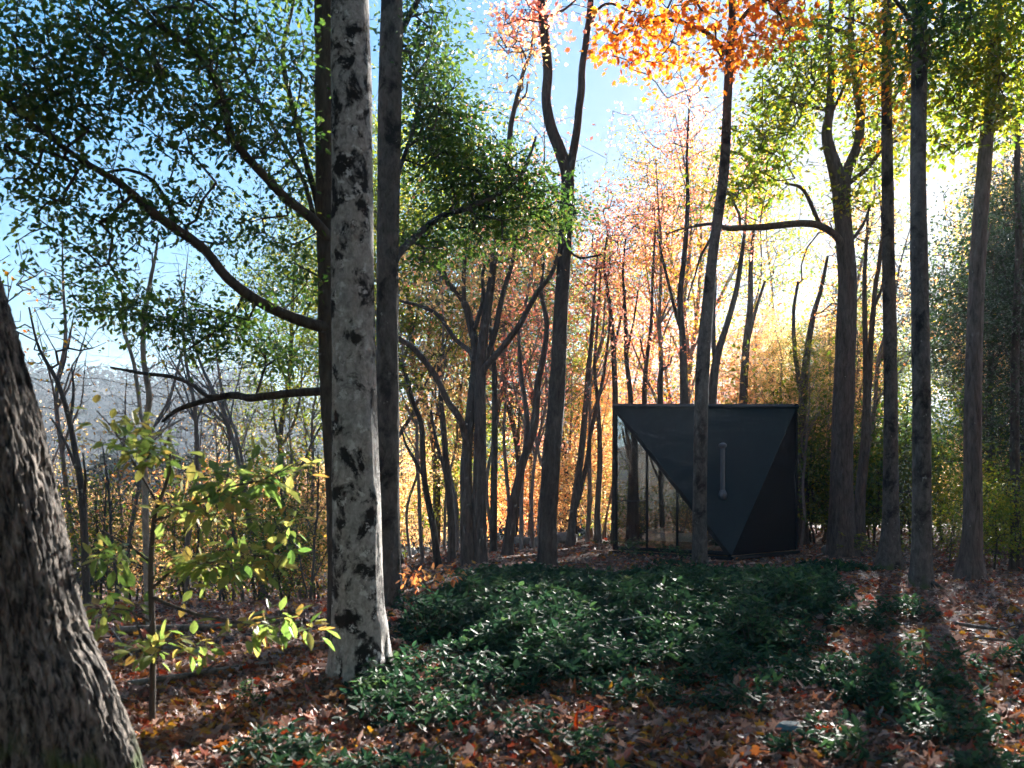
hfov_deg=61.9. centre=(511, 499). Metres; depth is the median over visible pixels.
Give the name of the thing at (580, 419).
maple tree
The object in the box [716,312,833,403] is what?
maple tree
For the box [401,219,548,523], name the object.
maple tree
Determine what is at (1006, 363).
hemlock tree
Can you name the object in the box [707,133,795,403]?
maple tree
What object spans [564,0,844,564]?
maple tree
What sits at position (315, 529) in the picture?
bush
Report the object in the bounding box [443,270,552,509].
maple tree
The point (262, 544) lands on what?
bush
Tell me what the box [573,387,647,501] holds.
maple tree
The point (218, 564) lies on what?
bush
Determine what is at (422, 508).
bush
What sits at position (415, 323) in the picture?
oak tree
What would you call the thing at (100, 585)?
bush
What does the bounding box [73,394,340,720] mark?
sapling
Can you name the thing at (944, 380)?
hemlock tree
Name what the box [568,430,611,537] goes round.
bush
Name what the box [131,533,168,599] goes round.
bush
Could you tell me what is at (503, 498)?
bush
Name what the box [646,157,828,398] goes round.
oak tree
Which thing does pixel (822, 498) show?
bush
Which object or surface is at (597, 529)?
maple tree
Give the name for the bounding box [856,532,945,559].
shrub
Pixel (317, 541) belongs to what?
bush
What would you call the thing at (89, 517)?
bush
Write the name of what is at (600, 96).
sky
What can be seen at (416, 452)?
maple tree
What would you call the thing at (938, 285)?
maple tree
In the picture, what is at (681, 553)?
shrub
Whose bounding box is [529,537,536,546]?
stone
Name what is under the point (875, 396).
maple tree
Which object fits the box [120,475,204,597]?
bush
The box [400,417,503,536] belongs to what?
bush
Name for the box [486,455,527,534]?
bush
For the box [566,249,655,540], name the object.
maple tree
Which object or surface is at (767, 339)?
maple tree
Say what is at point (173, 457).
bare tree
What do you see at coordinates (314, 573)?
bush
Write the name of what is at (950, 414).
bush
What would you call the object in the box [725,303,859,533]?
maple tree
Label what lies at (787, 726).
stone
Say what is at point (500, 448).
maple tree
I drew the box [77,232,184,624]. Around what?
young tree
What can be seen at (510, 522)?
maple tree
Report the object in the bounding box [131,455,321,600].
bush
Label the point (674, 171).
maple tree
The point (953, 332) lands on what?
hemlock tree
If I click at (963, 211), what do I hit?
maple tree
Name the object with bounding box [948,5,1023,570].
hemlock tree
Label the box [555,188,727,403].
maple tree
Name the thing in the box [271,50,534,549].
oak tree
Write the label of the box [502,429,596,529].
bush
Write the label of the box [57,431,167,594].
bush
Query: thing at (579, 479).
maple tree
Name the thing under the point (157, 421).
bare tree
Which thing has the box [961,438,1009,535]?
bush
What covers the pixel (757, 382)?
bushy tree
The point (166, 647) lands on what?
fallen branch
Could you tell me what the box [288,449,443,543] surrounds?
bush
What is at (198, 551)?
bush
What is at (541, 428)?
maple tree
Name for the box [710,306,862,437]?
maple tree
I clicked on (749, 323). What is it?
maple tree
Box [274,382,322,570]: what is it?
bare tree
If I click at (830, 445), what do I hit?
bush
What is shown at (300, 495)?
maple tree
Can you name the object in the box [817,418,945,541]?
bush
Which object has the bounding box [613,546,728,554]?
window frame
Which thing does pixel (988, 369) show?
hemlock tree
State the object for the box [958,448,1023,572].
bush
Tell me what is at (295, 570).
bush
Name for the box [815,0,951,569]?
pine tree
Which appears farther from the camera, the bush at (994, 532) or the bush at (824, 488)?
the bush at (824, 488)
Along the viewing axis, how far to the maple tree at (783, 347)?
44.64 m
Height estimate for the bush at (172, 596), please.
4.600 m
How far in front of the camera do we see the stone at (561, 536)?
31.18 m
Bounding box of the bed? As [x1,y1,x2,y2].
[640,528,714,549]
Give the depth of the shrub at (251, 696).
6.55 m
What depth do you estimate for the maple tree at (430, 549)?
60.28 m
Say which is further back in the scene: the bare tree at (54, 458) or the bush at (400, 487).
the bush at (400, 487)
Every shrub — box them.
[231,673,281,705]
[590,537,650,558]
[634,543,690,559]
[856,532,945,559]
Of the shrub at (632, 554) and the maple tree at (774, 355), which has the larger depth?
the maple tree at (774, 355)
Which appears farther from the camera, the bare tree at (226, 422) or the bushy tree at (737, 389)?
the bushy tree at (737, 389)
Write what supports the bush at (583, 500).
on the ground at (566, 562)
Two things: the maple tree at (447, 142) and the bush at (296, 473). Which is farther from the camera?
the bush at (296, 473)
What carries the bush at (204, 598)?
on the ground at (566, 562)
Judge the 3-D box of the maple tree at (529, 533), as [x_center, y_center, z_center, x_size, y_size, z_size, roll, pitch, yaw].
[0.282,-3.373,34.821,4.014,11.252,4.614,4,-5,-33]
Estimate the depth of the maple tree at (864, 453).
27.43 m
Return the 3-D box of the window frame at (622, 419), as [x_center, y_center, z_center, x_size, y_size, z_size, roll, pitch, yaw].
[4.375,-0.574,23.719,3.734,4.118,0.100,0,0,44]
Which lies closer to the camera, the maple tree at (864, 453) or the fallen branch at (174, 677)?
the fallen branch at (174, 677)
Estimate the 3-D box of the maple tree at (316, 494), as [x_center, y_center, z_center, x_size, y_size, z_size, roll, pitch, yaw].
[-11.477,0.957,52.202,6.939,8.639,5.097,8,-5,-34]
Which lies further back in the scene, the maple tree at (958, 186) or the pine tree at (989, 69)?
the maple tree at (958, 186)
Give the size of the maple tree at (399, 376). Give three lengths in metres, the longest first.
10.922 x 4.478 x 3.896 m
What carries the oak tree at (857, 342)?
on the ground at (566, 562)
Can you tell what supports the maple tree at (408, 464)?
on the ground at (566, 562)
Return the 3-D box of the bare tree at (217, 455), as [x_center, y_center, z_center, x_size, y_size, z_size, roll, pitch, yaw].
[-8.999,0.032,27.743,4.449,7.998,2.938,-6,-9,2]
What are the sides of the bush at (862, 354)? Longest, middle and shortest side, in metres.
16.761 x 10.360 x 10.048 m
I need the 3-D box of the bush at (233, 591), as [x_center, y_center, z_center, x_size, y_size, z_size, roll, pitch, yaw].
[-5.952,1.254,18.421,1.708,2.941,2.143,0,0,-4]
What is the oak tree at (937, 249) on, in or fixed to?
on the ground at (566, 562)
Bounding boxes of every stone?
[514,537,530,544]
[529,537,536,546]
[557,532,576,542]
[775,721,801,732]
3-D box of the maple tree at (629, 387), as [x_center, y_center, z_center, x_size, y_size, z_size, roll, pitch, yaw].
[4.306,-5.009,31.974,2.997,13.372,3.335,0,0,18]
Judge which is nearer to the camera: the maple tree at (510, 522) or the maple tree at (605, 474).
the maple tree at (510, 522)
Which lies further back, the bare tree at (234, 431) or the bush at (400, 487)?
the bush at (400, 487)
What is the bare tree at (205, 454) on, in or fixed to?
on the ground at (566, 562)
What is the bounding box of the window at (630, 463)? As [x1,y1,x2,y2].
[619,418,675,545]
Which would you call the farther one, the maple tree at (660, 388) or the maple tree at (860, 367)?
the maple tree at (860, 367)
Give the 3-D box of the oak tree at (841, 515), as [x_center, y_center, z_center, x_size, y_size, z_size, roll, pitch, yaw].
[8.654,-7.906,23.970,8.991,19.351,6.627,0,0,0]
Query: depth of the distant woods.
282.10 m
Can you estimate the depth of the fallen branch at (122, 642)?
8.43 m
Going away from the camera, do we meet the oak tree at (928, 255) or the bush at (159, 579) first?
the bush at (159, 579)
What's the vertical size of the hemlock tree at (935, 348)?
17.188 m
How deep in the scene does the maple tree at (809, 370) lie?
29.91 m
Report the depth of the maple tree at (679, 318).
29.93 m
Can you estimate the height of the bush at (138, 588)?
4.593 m
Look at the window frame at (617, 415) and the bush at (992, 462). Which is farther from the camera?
the window frame at (617, 415)
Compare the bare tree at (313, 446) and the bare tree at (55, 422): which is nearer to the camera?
the bare tree at (313, 446)
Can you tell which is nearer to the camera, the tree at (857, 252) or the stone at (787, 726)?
the stone at (787, 726)
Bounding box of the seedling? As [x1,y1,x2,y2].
[395,562,466,593]
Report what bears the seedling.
on the ground at (566, 562)
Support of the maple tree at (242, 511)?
on the ground at (566, 562)
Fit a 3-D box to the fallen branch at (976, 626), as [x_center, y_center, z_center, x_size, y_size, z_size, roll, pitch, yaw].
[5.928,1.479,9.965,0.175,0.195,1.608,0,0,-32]
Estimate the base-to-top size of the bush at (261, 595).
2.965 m
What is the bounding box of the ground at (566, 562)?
[34,384,1023,767]
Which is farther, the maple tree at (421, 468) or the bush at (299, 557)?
the maple tree at (421, 468)
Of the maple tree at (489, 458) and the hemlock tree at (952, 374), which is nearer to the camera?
the maple tree at (489, 458)
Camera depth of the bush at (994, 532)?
19.41 m
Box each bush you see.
[49,434,165,592]
[54,383,217,601]
[54,447,140,598]
[55,446,139,598]
[55,458,185,600]
[55,462,174,588]
[56,465,236,599]
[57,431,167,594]
[93,458,279,596]
[99,491,177,600]
[114,478,262,601]
[118,478,208,600]
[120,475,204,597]
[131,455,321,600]
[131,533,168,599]
[136,484,194,599]
[136,542,176,598]
[149,444,263,600]
[160,461,321,601]
[163,494,245,600]
[167,508,231,601]
[173,449,294,600]
[196,493,271,600]
[204,444,424,598]
[210,458,324,599]
[212,477,326,599]
[220,423,326,598]
[232,549,282,601]
[237,477,326,598]
[241,487,327,598]
[242,503,281,599]
[249,477,327,598]
[255,407,418,599]
[259,500,326,598]
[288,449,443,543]
[399,446,459,547]
[399,451,441,552]
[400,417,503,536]
[400,484,459,550]
[442,471,513,539]
[486,439,561,534]
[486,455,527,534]
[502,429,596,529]
[523,409,611,537]
[525,468,595,531]
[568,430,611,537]
[569,403,663,533]
[756,387,860,530]
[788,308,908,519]
[797,391,911,531]
[798,424,854,541]
[798,450,829,543]
[801,376,1023,528]
[806,444,882,530]
[807,403,988,527]
[807,430,903,527]
[808,455,874,527]
[809,359,1009,542]
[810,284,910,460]
[811,390,985,537]
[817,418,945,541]
[823,451,907,540]
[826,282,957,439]
[853,405,960,543]
[854,399,1007,539]
[866,437,1009,548]
[875,404,962,523]
[931,392,995,439]
[932,421,997,507]
[932,453,1009,541]
[932,487,989,563]
[933,430,962,535]
[934,377,1023,526]
[935,417,1007,539]
[940,459,1023,570]
[945,431,1023,551]
[950,429,1009,520]
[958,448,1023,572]
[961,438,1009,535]
[988,462,1023,553]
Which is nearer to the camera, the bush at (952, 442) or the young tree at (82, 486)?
the young tree at (82, 486)
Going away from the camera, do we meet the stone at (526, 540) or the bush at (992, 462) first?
the bush at (992, 462)
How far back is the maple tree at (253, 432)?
36.52 m
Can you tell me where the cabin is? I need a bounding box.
[612,404,799,559]
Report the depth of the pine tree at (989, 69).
16.45 m
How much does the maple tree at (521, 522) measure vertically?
15.922 m
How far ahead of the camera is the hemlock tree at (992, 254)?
26.66 m
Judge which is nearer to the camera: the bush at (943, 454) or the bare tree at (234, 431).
the bare tree at (234, 431)
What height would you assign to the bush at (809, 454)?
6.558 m
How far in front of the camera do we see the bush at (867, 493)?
30.57 m
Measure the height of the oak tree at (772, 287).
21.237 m
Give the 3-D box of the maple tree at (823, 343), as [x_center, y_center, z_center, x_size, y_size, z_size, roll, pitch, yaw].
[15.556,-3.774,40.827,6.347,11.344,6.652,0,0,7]
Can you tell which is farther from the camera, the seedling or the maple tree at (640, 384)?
the maple tree at (640, 384)
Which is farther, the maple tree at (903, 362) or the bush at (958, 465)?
the maple tree at (903, 362)
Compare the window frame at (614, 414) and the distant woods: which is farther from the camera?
the distant woods
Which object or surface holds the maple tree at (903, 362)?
on the ground at (566, 562)
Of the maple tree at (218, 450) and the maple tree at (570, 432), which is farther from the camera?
the maple tree at (218, 450)
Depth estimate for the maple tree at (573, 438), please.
39.23 m
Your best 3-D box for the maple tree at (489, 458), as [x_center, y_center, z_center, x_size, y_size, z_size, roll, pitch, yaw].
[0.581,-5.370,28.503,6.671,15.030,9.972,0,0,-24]
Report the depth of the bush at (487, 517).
41.59 m
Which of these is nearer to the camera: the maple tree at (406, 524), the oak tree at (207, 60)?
the oak tree at (207, 60)
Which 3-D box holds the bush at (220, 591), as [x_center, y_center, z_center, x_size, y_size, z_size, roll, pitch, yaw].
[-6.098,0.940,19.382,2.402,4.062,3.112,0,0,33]
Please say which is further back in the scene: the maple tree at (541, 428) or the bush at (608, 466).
the bush at (608, 466)
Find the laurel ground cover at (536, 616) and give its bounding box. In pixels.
[222,558,1023,767]
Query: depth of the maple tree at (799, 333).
35.37 m
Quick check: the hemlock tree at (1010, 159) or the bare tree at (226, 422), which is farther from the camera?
the hemlock tree at (1010, 159)
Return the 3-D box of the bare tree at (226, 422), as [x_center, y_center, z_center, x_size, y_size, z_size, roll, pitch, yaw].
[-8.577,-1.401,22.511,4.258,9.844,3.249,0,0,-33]
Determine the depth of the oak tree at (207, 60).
8.29 m
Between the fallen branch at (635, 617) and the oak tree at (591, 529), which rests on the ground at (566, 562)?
the oak tree at (591, 529)
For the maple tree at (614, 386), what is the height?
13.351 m
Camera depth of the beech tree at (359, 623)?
7.24 m
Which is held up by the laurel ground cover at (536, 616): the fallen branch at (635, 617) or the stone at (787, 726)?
the fallen branch at (635, 617)
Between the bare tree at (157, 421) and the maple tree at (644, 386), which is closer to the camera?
the bare tree at (157, 421)
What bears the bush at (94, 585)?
on the ground at (566, 562)
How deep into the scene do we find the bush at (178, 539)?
21.80 m
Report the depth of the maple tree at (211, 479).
38.99 m
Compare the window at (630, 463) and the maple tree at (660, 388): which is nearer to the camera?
the window at (630, 463)
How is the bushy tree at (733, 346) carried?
on the ground at (566, 562)
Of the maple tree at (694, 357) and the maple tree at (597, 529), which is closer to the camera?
the maple tree at (597, 529)
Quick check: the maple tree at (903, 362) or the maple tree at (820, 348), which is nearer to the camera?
the maple tree at (820, 348)
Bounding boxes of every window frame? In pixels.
[613,408,616,545]
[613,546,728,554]
[615,409,726,551]
[617,415,618,545]
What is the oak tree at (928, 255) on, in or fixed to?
on the ground at (566, 562)
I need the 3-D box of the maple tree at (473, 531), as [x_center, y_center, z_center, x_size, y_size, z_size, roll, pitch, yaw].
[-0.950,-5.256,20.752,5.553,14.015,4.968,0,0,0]
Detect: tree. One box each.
[0,0,331,644]
[0,254,105,603]
[0,277,145,767]
[18,218,159,595]
[30,370,87,462]
[41,373,110,492]
[49,429,124,601]
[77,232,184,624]
[91,360,185,598]
[92,246,247,600]
[101,257,269,600]
[110,314,233,600]
[111,365,200,599]
[154,314,285,597]
[155,358,272,601]
[156,124,431,598]
[156,397,261,600]
[164,382,264,601]
[178,449,229,587]
[182,383,275,601]
[187,415,255,532]
[197,357,323,592]
[202,463,272,554]
[217,58,498,454]
[238,379,322,597]
[239,1,568,563]
[245,343,325,598]
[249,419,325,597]
[256,451,326,583]
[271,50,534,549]
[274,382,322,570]
[278,462,326,576]
[306,292,434,481]
[313,255,490,557]
[325,0,393,686]
[370,0,610,607]
[375,77,636,548]
[375,320,442,568]
[376,0,586,565]
[376,130,597,489]
[398,246,510,550]
[398,288,499,550]
[398,300,439,563]
[399,357,544,520]
[399,402,438,543]
[399,403,431,557]
[400,427,459,550]
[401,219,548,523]
[404,159,620,536]
[404,333,466,562]
[427,189,690,546]
[430,375,499,465]
[436,133,600,527]
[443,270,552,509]
[452,178,669,531]
[454,264,521,552]
[464,191,692,548]
[472,0,633,565]
[486,285,607,536]
[490,287,551,537]
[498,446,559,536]
[499,339,611,531]
[500,229,590,554]
[501,403,543,493]
[506,288,609,547]
[538,192,704,538]
[545,337,619,523]
[546,111,765,403]
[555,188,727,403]
[560,373,622,481]
[561,365,633,508]
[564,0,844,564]
[565,50,765,403]
[565,210,641,546]
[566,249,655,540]
[568,214,634,542]
[572,80,827,403]
[573,108,772,391]
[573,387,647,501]
[578,394,611,535]
[580,178,650,542]
[588,194,664,403]
[593,300,693,537]
[618,351,679,403]
[625,176,695,403]
[644,44,723,403]
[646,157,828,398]
[651,331,822,432]
[653,292,739,401]
[657,356,672,403]
[664,326,758,403]
[666,0,956,556]
[669,376,789,403]
[672,302,818,403]
[674,335,834,465]
[688,290,822,403]
[693,291,825,403]
[693,339,857,510]
[696,176,828,394]
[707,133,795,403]
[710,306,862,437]
[716,83,968,432]
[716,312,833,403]
[719,171,791,403]
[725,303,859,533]
[739,303,860,441]
[753,311,815,419]
[754,317,878,545]
[757,129,1001,427]
[766,304,902,540]
[783,299,908,452]
[784,197,867,542]
[788,311,881,531]
[801,302,876,391]
[813,202,962,525]
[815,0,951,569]
[819,188,940,550]
[834,128,1023,323]
[844,0,1022,589]
[854,215,961,457]
[858,287,956,425]
[860,188,1009,457]
[868,126,1023,509]
[869,174,1023,527]
[871,329,937,522]
[881,0,1023,581]
[897,163,1009,418]
[897,276,1002,425]
[899,24,1023,384]
[900,156,1023,541]
[902,293,1005,452]
[910,135,1023,424]
[910,243,1002,439]
[929,141,1023,530]
[929,223,996,412]
[932,160,1013,355]
[932,330,999,463]
[935,130,1023,425]
[939,219,1014,484]
[947,196,1023,555]
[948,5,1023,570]
[954,195,1012,464]
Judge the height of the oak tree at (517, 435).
15.213 m
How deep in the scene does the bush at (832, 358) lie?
45.34 m
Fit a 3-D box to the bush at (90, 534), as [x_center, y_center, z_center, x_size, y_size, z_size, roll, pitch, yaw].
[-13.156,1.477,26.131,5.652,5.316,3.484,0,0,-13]
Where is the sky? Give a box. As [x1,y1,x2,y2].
[0,0,1023,422]
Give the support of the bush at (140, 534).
on the ground at (566, 562)
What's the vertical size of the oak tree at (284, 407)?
16.194 m
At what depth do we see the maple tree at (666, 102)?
36.79 m
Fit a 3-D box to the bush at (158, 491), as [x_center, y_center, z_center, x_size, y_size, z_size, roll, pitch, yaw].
[-11.178,1.441,29.498,4.333,6.000,6.455,0,0,36]
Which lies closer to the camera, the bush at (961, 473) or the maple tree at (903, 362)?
the bush at (961, 473)
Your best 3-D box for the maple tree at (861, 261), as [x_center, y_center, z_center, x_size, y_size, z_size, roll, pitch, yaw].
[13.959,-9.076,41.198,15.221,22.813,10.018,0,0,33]
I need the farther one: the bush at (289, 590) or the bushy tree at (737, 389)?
the bushy tree at (737, 389)
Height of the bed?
0.585 m
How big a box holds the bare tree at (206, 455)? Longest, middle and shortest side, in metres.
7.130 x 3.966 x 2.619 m
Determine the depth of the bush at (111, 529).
18.13 m
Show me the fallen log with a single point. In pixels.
(128, 629)
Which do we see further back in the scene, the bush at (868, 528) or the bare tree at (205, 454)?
the bush at (868, 528)
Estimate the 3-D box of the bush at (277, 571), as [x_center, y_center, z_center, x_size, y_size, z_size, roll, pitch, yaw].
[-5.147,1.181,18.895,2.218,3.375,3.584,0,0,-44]
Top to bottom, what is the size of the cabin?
4.618 m
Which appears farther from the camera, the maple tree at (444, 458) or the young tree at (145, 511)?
the maple tree at (444, 458)
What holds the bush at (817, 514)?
on the ground at (566, 562)
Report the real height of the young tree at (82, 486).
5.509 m
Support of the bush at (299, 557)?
on the ground at (566, 562)
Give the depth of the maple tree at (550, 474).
20.34 m
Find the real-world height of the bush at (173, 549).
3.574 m
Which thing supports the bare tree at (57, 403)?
on the ground at (566, 562)
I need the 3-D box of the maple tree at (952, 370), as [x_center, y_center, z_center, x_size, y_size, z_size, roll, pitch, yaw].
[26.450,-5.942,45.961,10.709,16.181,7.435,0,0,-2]
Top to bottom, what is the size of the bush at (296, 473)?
5.725 m
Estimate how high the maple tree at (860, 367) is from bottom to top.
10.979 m
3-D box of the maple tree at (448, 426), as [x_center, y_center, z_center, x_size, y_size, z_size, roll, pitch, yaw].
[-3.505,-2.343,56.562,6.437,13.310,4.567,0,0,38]
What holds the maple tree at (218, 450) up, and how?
on the ground at (566, 562)
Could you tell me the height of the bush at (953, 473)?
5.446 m
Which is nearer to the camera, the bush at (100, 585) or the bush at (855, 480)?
the bush at (100, 585)
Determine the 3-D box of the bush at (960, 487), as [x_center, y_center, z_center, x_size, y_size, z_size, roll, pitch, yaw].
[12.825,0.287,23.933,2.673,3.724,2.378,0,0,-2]
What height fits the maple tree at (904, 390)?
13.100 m
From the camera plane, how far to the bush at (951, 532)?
20.99 m
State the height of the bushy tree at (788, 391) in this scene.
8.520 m
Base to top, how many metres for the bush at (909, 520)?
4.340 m
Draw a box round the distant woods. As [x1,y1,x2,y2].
[26,357,1007,552]
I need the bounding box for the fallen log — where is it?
[115,618,294,633]
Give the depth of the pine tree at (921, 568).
14.87 m
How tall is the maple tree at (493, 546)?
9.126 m
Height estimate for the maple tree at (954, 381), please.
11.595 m
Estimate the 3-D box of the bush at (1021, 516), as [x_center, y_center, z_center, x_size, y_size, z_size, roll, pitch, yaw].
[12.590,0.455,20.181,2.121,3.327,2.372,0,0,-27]
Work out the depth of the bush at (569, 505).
36.55 m
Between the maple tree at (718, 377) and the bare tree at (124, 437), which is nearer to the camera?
the bare tree at (124, 437)
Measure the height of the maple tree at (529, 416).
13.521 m
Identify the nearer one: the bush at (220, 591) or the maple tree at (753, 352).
the bush at (220, 591)
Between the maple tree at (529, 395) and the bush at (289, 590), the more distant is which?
the maple tree at (529, 395)
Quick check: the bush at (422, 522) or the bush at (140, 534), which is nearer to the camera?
the bush at (140, 534)
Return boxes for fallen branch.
[109,625,143,671]
[110,627,254,655]
[127,657,278,686]
[408,567,464,592]
[619,616,661,621]
[954,621,1023,632]
[968,636,1023,645]
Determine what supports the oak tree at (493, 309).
on the ground at (566, 562)
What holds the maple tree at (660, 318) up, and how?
on the ground at (566, 562)
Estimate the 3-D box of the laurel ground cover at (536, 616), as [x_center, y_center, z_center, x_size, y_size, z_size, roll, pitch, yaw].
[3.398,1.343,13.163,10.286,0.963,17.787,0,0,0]
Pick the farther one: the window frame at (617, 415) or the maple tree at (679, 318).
the maple tree at (679, 318)
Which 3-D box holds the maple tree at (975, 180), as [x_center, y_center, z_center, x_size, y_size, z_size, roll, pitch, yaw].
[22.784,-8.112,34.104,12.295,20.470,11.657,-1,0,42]
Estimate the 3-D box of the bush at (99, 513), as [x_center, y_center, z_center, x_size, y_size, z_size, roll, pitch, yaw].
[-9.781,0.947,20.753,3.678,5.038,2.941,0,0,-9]
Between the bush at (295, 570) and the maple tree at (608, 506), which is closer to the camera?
the bush at (295, 570)
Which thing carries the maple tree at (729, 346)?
on the ground at (566, 562)
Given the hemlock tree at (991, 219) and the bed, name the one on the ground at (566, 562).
the hemlock tree at (991, 219)
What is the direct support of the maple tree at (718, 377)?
on the ground at (566, 562)
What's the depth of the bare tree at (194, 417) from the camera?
19.34 m
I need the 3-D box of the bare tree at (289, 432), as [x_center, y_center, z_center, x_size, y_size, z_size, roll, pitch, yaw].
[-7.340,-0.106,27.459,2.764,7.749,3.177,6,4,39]
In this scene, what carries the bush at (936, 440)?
on the ground at (566, 562)
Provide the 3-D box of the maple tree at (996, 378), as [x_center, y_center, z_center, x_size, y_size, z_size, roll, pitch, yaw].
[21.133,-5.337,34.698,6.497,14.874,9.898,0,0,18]
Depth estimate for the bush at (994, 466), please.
33.57 m
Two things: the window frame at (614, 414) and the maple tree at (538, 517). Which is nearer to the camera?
the window frame at (614, 414)
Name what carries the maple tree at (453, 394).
on the ground at (566, 562)
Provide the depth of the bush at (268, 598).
20.84 m
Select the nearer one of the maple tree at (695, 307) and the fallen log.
the fallen log
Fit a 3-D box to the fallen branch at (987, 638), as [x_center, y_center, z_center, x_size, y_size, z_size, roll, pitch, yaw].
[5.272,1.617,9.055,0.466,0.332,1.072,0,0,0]
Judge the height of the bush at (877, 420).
6.776 m
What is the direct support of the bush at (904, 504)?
on the ground at (566, 562)
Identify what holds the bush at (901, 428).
on the ground at (566, 562)
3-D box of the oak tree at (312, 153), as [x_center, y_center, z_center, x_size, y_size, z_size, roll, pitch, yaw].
[-6.085,-6.804,36.065,11.877,20.856,12.527,1,1,21]
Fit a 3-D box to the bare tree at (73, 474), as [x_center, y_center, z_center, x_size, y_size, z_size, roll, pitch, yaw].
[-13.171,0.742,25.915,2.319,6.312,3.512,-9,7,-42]
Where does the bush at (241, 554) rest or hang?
on the ground at (566, 562)
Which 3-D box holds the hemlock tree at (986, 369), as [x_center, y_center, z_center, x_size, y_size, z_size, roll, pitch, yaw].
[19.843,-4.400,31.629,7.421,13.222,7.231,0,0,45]
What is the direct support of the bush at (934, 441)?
on the ground at (566, 562)
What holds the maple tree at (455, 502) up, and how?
on the ground at (566, 562)
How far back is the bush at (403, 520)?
36.13 m
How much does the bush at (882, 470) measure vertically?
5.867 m
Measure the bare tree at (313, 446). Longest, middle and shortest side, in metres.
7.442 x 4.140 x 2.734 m
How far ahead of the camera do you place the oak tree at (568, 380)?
36.99 m
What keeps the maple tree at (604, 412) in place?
on the ground at (566, 562)
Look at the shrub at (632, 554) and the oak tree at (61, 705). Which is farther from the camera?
the shrub at (632, 554)
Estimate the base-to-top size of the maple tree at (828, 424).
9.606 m
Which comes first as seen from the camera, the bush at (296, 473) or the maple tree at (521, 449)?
the bush at (296, 473)
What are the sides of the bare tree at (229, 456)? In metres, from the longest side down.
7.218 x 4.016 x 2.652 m

